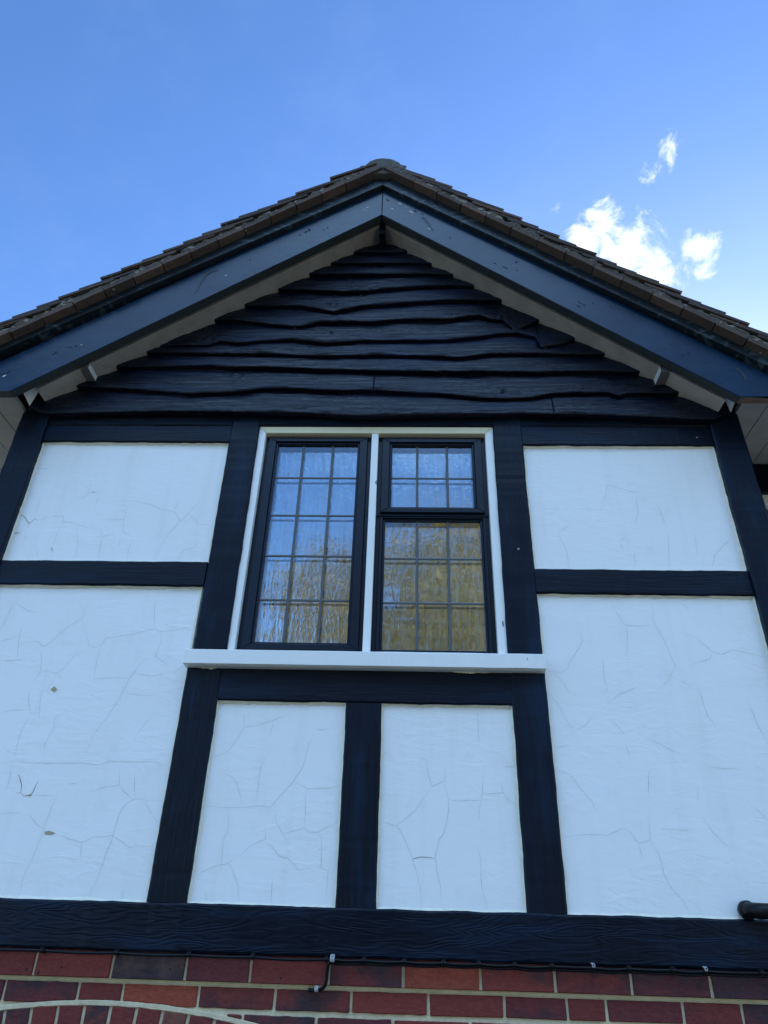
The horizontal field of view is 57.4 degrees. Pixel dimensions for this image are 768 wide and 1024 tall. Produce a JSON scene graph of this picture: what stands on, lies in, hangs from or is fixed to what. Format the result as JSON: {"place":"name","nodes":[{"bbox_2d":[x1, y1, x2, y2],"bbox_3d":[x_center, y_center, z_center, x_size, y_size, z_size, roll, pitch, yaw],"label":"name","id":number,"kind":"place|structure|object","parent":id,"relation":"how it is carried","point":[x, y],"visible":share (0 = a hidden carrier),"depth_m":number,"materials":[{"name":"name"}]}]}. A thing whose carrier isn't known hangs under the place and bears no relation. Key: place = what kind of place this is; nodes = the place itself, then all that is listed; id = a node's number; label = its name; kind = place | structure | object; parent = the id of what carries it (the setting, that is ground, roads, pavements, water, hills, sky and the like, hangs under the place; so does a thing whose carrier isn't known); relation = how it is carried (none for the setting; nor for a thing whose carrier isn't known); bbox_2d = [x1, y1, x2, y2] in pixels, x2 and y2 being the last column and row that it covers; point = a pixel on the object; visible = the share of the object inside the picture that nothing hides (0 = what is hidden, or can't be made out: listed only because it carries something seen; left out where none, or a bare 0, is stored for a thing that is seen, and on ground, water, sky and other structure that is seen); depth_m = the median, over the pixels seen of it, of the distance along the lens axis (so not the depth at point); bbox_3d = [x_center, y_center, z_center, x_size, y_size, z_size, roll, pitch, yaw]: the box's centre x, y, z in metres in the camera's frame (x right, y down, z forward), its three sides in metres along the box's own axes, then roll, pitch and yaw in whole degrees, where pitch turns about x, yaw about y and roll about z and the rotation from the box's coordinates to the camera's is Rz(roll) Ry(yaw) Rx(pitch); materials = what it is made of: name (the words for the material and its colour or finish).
{"place":"outdoors","nodes":[
{"label":"outdoors","id":0,"kind":"place"},
{"bbox_2d":[0,0,767,332],"label":"sky","id":1,"kind":"structure","parent":0,"point":[633,133],"materials":[{"name":"blue"}]},
{"label":"driveway","id":2,"kind":"structure","parent":0,"visible":0},
{"bbox_2d":[0,158,767,1023],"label":"timber framed house","id":3,"kind":"structure","parent":2,"relation":"on","point":[382,558],"depth_m":2.66,"materials":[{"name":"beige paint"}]},
{"bbox_2d":[183,427,545,673],"bbox_3d":[-0.060,0.111,2.863,1.308,1.133,0.139,0,-31,2],"label":"window","id":4,"kind":"structure","parent":3,"relation":"in","point":[365,548],"depth_m":2.85,"materials":[{"name":"clear glass"}]},
{"bbox_2d":[0,946,767,991],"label":"black cable","id":5,"kind":"object","parent":3,"relation":"attached to","point":[551,966],"visible":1,"depth_m":2.06,"materials":[{"name":"plastic"}]},
{"bbox_2d":[737,900,767,919],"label":"waste pipe","id":6,"kind":"object","parent":3,"relation":"attached to","point":[747,910],"visible":1,"depth_m":2.09,"materials":[{"name":"black plastic"}]},
{"bbox_2d":[762,495,767,514],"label":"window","id":7,"kind":"structure","parent":3,"relation":"in","point":[765,497],"depth_m":3.33,"materials":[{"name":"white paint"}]}
]}

